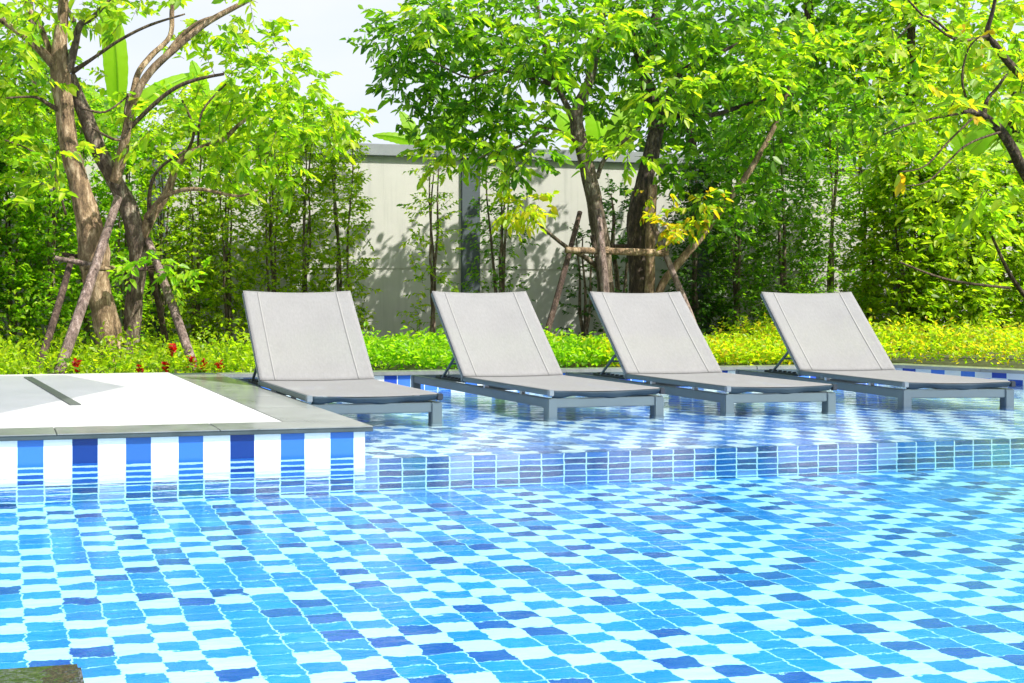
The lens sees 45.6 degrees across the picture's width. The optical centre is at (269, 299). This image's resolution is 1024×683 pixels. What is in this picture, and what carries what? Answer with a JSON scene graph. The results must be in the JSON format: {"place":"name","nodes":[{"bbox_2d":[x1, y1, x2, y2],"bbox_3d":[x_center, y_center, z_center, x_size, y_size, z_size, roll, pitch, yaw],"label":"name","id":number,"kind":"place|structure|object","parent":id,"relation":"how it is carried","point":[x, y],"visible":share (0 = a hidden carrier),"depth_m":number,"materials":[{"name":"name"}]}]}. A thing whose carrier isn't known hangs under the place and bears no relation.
{"place":"outdoors","nodes":[
{"label":"outdoors","id":0,"kind":"place"},
{"bbox_2d":[0,455,364,486],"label":"pool wall below water","id":1,"kind":"structure","parent":0,"point":[26,476],"depth_m":4.37,"materials":[{"name":"tile"}]},
{"bbox_2d":[0,432,364,465],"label":"pool wall","id":2,"kind":"structure","parent":1,"relation":"on","point":[46,452],"depth_m":4.37,"materials":[{"name":"tile"}]},
{"bbox_2d":[0,372,281,427],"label":"pool deck","id":3,"kind":"structure","parent":2,"relation":"on","point":[116,399],"depth_m":5.51,"materials":[{"name":"concrete"}]},
{"bbox_2d":[24,377,80,404],"bbox_3d":[-1.202,0.484,6.383,0.050,0.010,2.027,0,0,-18],"label":"deck drain","id":4,"kind":"object","parent":3,"relation":"on","point":[58,394],"visible":0.92,"depth_m":6.16,"materials":[{"name":"metal"}]},
{"bbox_2d":[0,373,372,440],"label":"coping edge","id":5,"kind":"object","parent":2,"relation":"on","point":[166,434],"visible":0.25,"depth_m":4.37,"materials":[{"name":"stone"}]},
{"bbox_2d":[0,374,372,436],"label":"deck coping","id":6,"kind":"object","parent":5,"relation":"on","point":[289,413],"visible":0.99,"depth_m":4.73,"materials":[{"name":"grey stone"}]},
{"bbox_2d":[0,467,1023,682],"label":"pool floor","id":7,"kind":"structure","parent":0,"point":[479,585],"depth_m":3.25,"materials":[{"name":"tile"}]},
{"bbox_2d":[0,664,83,682],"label":"coping","id":8,"kind":"object","parent":7,"relation":"on","point":[70,673],"visible":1,"depth_m":1.81,"materials":[{"name":"stone"}]},
{"bbox_2d":[0,438,1023,505],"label":"pool step","id":9,"kind":"object","parent":7,"relation":"on","point":[33,495],"depth_m":4.70,"materials":[{"name":"tile"}]},
{"bbox_2d":[0,383,1023,560],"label":"pool water","id":10,"kind":"structure","parent":0,"point":[995,404],"depth_m":5.40,"materials":[{"name":"blue liquid"}]},
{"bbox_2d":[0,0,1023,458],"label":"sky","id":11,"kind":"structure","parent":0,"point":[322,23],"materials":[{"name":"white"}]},
{"bbox_2d":[1,345,1023,374],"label":"ground","id":12,"kind":"structure","parent":0,"point":[982,363],"depth_m":9.64,"materials":[{"name":"soil"}]},
{"bbox_2d":[0,127,21,339],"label":"climbing shrub","id":13,"kind":"object","parent":12,"relation":"on","point":[2,239],"visible":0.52,"depth_m":10.40,"materials":[{"name":"green plant"}]},
{"bbox_2d":[0,104,55,352],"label":"climbing shrub","id":14,"kind":"object","parent":12,"relation":"on","point":[10,266],"visible":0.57,"depth_m":10.37,"materials":[{"name":"green plant"}]},
{"bbox_2d":[7,109,86,351],"bbox_3d":[-1.975,-0.593,10.574,0.772,2.303,0.851,0,0,-13],"label":"climbing shrub","id":15,"kind":"object","parent":12,"relation":"on","point":[52,279],"visible":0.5,"depth_m":10.45,"materials":[{"name":"green plant"}]},
{"bbox_2d":[0,0,142,135],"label":"background tree","id":16,"kind":"object","parent":12,"relation":"on","point":[25,81],"visible":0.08,"depth_m":12.36,"materials":[{"name":"green plant"}]},
{"bbox_2d":[72,358,81,373],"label":"red flower","id":17,"kind":"object","parent":12,"relation":"on","point":[75,364],"visible":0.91,"depth_m":7.80,"materials":[{"name":"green plant"}]},
{"bbox_2d":[49,85,125,348],"bbox_3d":[-1.668,-0.713,10.759,0.775,2.469,0.804,0,0,-13],"label":"climbing shrub","id":18,"kind":"object","parent":12,"relation":"on","point":[98,191],"visible":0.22,"depth_m":10.66,"materials":[{"name":"green plant"}]},
{"bbox_2d":[0,0,184,368],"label":"garden tree","id":19,"kind":"object","parent":12,"relation":"on","point":[58,59],"visible":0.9,"depth_m":8.79,"materials":[{"name":"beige plant"}]},
{"bbox_2d":[36,195,198,373],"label":"tree stakes","id":20,"kind":"object","parent":12,"relation":"on","point":[94,267],"visible":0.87,"depth_m":8.43,"materials":[{"name":"brown wood"}]},
{"bbox_2d":[91,107,161,347],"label":"climbing shrub","id":21,"kind":"object","parent":12,"relation":"on","point":[139,176],"visible":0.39,"depth_m":10.64,"materials":[{"name":"green plant"}]},
{"bbox_2d":[0,310,255,374],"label":"ground cover","id":22,"kind":"object","parent":12,"relation":"on","point":[236,358],"visible":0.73,"depth_m":8.18,"materials":[{"name":"green plant"}]},
{"bbox_2d":[82,2,189,135],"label":"banana plant","id":23,"kind":"object","parent":12,"relation":"on","point":[115,63],"visible":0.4,"depth_m":12.13,"materials":[{"name":"green plant"}]},
{"bbox_2d":[136,364,143,372],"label":"red flower","id":24,"kind":"object","parent":12,"relation":"on","point":[139,369],"visible":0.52,"depth_m":7.91,"materials":[{"name":"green plant"}]},
{"bbox_2d":[124,111,202,354],"bbox_3d":[-1.004,-0.605,10.817,0.760,2.255,0.772,0,0,-13],"label":"climbing shrub","id":25,"kind":"object","parent":12,"relation":"on","point":[163,218],"visible":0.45,"depth_m":10.72,"materials":[{"name":"green plant"}]},
{"bbox_2d":[161,361,169,372],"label":"red flower","id":26,"kind":"object","parent":12,"relation":"on","point":[166,367],"visible":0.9,"depth_m":7.94,"materials":[{"name":"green plant"}]},
{"bbox_2d":[168,343,176,372],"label":"red flower","id":27,"kind":"object","parent":12,"relation":"on","point":[173,348],"visible":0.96,"depth_m":7.95,"materials":[{"name":"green plant"}]},
{"bbox_2d":[186,356,196,372],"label":"red flower","id":28,"kind":"object","parent":12,"relation":"on","point":[191,360],"visible":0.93,"depth_m":7.97,"materials":[{"name":"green plant"}]},
{"bbox_2d":[156,133,234,351],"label":"climbing shrub","id":29,"kind":"object","parent":12,"relation":"on","point":[196,310],"visible":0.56,"depth_m":10.79,"materials":[{"name":"green plant"}]},
{"bbox_2d":[165,60,235,137],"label":"banana plant","id":30,"kind":"object","parent":12,"relation":"on","point":[194,68],"visible":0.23,"depth_m":12.77,"materials":[{"name":"green plant"}]},
{"bbox_2d":[199,358,207,372],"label":"red flower","id":31,"kind":"object","parent":12,"relation":"on","point":[203,360],"visible":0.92,"depth_m":8.00,"materials":[{"name":"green plant"}]},
{"bbox_2d":[51,0,378,362],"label":"garden tree","id":32,"kind":"object","parent":12,"relation":"on","point":[285,97],"visible":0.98,"depth_m":8.92,"materials":[{"name":"green plant"}]},
{"bbox_2d":[214,359,224,372],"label":"red flower","id":33,"kind":"object","parent":12,"relation":"on","point":[218,365],"visible":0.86,"depth_m":8.03,"materials":[{"name":"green plant"}]},
{"bbox_2d":[194,117,267,356],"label":"climbing shrub","id":34,"kind":"object","parent":12,"relation":"on","point":[226,291],"visible":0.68,"depth_m":10.77,"materials":[{"name":"green plant"}]},
{"bbox_2d":[142,70,371,142],"bbox_3d":[-0.240,-1.008,12.892,2.550,2.784,2.334,0,0,-13],"label":"background tree","id":35,"kind":"object","parent":12,"relation":"on","point":[198,88],"visible":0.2,"depth_m":12.42,"materials":[{"name":"green plant"}]},
{"bbox_2d":[232,108,310,339],"bbox_3d":[0.011,-0.593,10.913,0.742,2.379,0.694,0,0,-13],"label":"climbing shrub","id":36,"kind":"object","parent":12,"relation":"on","point":[275,230],"visible":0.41,"depth_m":10.86,"materials":[{"name":"green plant"}]},
{"bbox_2d":[269,122,339,292],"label":"climbing shrub","id":37,"kind":"object","parent":12,"relation":"on","point":[305,240],"visible":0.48,"depth_m":10.92,"materials":[{"name":"green plant"}]},
{"bbox_2d":[306,117,382,331],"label":"climbing shrub","id":38,"kind":"object","parent":12,"relation":"on","point":[362,203],"visible":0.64,"depth_m":11.02,"materials":[{"name":"green plant"}]},
{"bbox_2d":[372,111,460,145],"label":"banana plant","id":39,"kind":"object","parent":12,"relation":"on","point":[392,136],"visible":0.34,"depth_m":13.19,"materials":[{"name":"green plant"}]},
{"bbox_2d":[396,155,470,338],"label":"climbing shrub","id":40,"kind":"object","parent":12,"relation":"on","point":[433,256],"visible":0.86,"depth_m":11.24,"materials":[{"name":"green plant"}]},
{"bbox_2d":[361,321,618,369],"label":"ground cover","id":41,"kind":"object","parent":12,"relation":"on","point":[431,349],"visible":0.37,"depth_m":8.56,"materials":[{"name":"green plant"}]},
{"bbox_2d":[339,0,640,292],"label":"garden tree","id":42,"kind":"object","parent":12,"relation":"on","point":[471,39],"visible":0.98,"depth_m":9.85,"materials":[{"name":"green plant"}]},
{"bbox_2d":[450,150,540,301],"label":"climbing shrub","id":43,"kind":"object","parent":12,"relation":"on","point":[501,253],"visible":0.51,"depth_m":11.53,"materials":[{"name":"green plant"}]},
{"bbox_2d":[0,136,1022,354],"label":"garden wall","id":44,"kind":"structure","parent":12,"relation":"on","point":[389,187],"depth_m":12.12,"materials":[{"name":"paint"}]},
{"bbox_2d":[240,371,830,389],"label":"pool back wall","id":45,"kind":"structure","parent":12,"relation":"on","point":[405,380],"depth_m":8.03,"materials":[{"name":"tile"}]},
{"bbox_2d":[557,224,614,339],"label":"climbing shrub","id":46,"kind":"object","parent":12,"relation":"on","point":[587,316],"visible":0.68,"depth_m":11.94,"materials":[{"name":"green plant"}]},
{"bbox_2d":[548,88,642,150],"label":"banana plant","id":47,"kind":"object","parent":12,"relation":"on","point":[593,128],"visible":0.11,"depth_m":13.91,"materials":[{"name":"green plant"}]},
{"bbox_2d":[584,173,633,331],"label":"climbing shrub","id":48,"kind":"object","parent":12,"relation":"on","point":[612,213],"visible":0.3,"depth_m":11.91,"materials":[{"name":"green plant"}]},
{"bbox_2d":[545,207,698,361],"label":"tree stakes","id":49,"kind":"object","parent":12,"relation":"on","point":[601,250],"visible":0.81,"depth_m":10.04,"materials":[{"name":"beige wood"}]},
{"bbox_2d":[545,329,792,366],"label":"ground cover","id":50,"kind":"object","parent":12,"relation":"on","point":[737,349],"visible":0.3,"depth_m":8.95,"materials":[{"name":"green plant"}]},
{"bbox_2d":[585,0,789,153],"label":"background tree","id":51,"kind":"object","parent":12,"relation":"on","point":[708,106],"visible":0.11,"depth_m":14.97,"materials":[{"name":"green plant"}]},
{"bbox_2d":[659,145,737,335],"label":"climbing shrub","id":52,"kind":"object","parent":12,"relation":"on","point":[694,299],"visible":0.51,"depth_m":11.94,"materials":[{"name":"green plant"}]},
{"bbox_2d":[532,0,926,292],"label":"garden tree","id":53,"kind":"object","parent":12,"relation":"on","point":[654,39],"visible":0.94,"depth_m":10.37,"materials":[{"name":"green plant"}]},
{"bbox_2d":[689,111,781,334],"bbox_3d":[4.777,-0.694,12.010,0.888,2.456,0.873,0,0,-13],"label":"climbing shrub","id":54,"kind":"object","parent":12,"relation":"on","point":[736,264],"visible":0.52,"depth_m":11.92,"materials":[{"name":"green plant"}]},
{"bbox_2d":[734,103,838,337],"bbox_3d":[5.341,-0.768,12.153,0.960,2.595,0.989,0,0,-13],"label":"climbing shrub","id":55,"kind":"object","parent":12,"relation":"on","point":[781,269],"visible":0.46,"depth_m":12.02,"materials":[{"name":"green plant"}]},
{"bbox_2d":[673,0,940,157],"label":"background tree","id":56,"kind":"object","parent":12,"relation":"on","point":[809,6],"visible":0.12,"depth_m":16.06,"materials":[{"name":"green plant"}]},
{"bbox_2d":[782,107,872,297],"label":"climbing shrub","id":57,"kind":"object","parent":12,"relation":"on","point":[834,159],"visible":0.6,"depth_m":12.18,"materials":[{"name":"green plant"}]},
{"bbox_2d":[828,105,898,325],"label":"climbing shrub","id":58,"kind":"object","parent":12,"relation":"on","point":[862,191],"visible":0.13,"depth_m":12.45,"materials":[{"name":"green plant"}]},
{"bbox_2d":[709,308,1023,366],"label":"ground cover","id":59,"kind":"object","parent":12,"relation":"on","point":[884,333],"visible":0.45,"depth_m":9.19,"materials":[{"name":"green plant"}]},
{"bbox_2d":[837,128,966,351],"bbox_3d":[6.539,-0.572,12.125,1.267,2.464,1.188,0,0,-13],"label":"climbing shrub","id":60,"kind":"object","parent":12,"relation":"on","point":[882,190],"visible":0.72,"depth_m":11.94,"materials":[{"name":"green plant"}]},
{"bbox_2d":[801,0,1023,157],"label":"background tree","id":61,"kind":"object","parent":12,"relation":"on","point":[911,34],"visible":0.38,"depth_m":15.39,"materials":[{"name":"green plant"}]},
{"bbox_2d":[821,0,1023,297],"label":"garden tree","id":62,"kind":"object","parent":12,"relation":"on","point":[957,103],"visible":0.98,"depth_m":9.65,"materials":[{"name":"green plant"}]},
{"bbox_2d":[883,146,1019,351],"bbox_3d":[6.991,-0.501,12.126,1.258,2.194,1.206,0,0,1],"label":"climbing shrub","id":63,"kind":"object","parent":12,"relation":"on","point":[978,304],"visible":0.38,"depth_m":11.86,"materials":[{"name":"green plant"}]},
{"bbox_2d":[905,75,1023,161],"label":"banana plant","id":64,"kind":"object","parent":12,"relation":"on","point":[958,141],"visible":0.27,"depth_m":15.00,"materials":[{"name":"green plant"}]},
{"bbox_2d":[923,0,1023,162],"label":"background tree","id":65,"kind":"object","parent":12,"relation":"on","point":[1011,23],"visible":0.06,"depth_m":17.93,"materials":[{"name":"green plant"}]},
{"bbox_2d":[944,149,1023,349],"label":"climbing shrub","id":66,"kind":"object","parent":12,"relation":"on","point":[1014,293],"visible":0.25,"depth_m":12.12,"materials":[{"name":"green plant"}]},
{"bbox_2d":[1001,147,1023,325],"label":"climbing shrub","id":67,"kind":"object","parent":12,"relation":"on","point":[1013,272],"visible":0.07,"depth_m":12.46,"materials":[{"name":"green plant"}]},
{"bbox_2d":[298,385,1023,458],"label":"pool shelf","id":68,"kind":"object","parent":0,"point":[526,445],"visible":0.25,"depth_m":5.44,"materials":[{"name":"tile"}]},
{"bbox_2d":[233,291,442,425],"bbox_3d":[0.296,0.277,6.575,0.690,0.669,1.950,0,0,-12],"label":"sun lounger","id":69,"kind":"object","parent":68,"relation":"on","point":[308,348],"visible":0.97,"depth_m":6.81,"materials":[{"name":"white fabric"}]},
{"bbox_2d":[411,291,664,421],"bbox_3d":[1.484,0.277,6.930,0.663,0.669,1.950,0,0,-14],"label":"sun lounger","id":70,"kind":"object","parent":68,"relation":"on","point":[499,344],"visible":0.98,"depth_m":7.14,"materials":[{"name":"fabric"}]},
{"bbox_2d":[565,291,836,415],"bbox_3d":[2.535,0.277,7.202,0.663,0.669,1.950,0,0,-11],"label":"sun lounger","id":71,"kind":"object","parent":68,"relation":"on","point":[657,340],"visible":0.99,"depth_m":7.42,"materials":[{"name":"fabric"}]},
{"bbox_2d":[735,292,1015,409],"bbox_3d":[3.747,0.277,7.501,0.663,0.669,1.950,0,0,-5],"label":"sun lounger","id":72,"kind":"object","parent":68,"relation":"on","point":[825,337],"visible":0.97,"depth_m":7.72,"materials":[{"name":"fabric"}]},
{"bbox_2d":[895,368,1023,438],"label":"pool side wall","id":73,"kind":"structure","parent":68,"relation":"on","point":[1018,379],"depth_m":8.39,"materials":[{"name":"tile"}]},
{"bbox_2d":[215,363,1023,377],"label":"pool coping","id":74,"kind":"object","parent":73,"relation":"on","point":[619,369],"visible":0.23,"depth_m":8.34,"materials":[{"name":"grey stone"}]}
]}

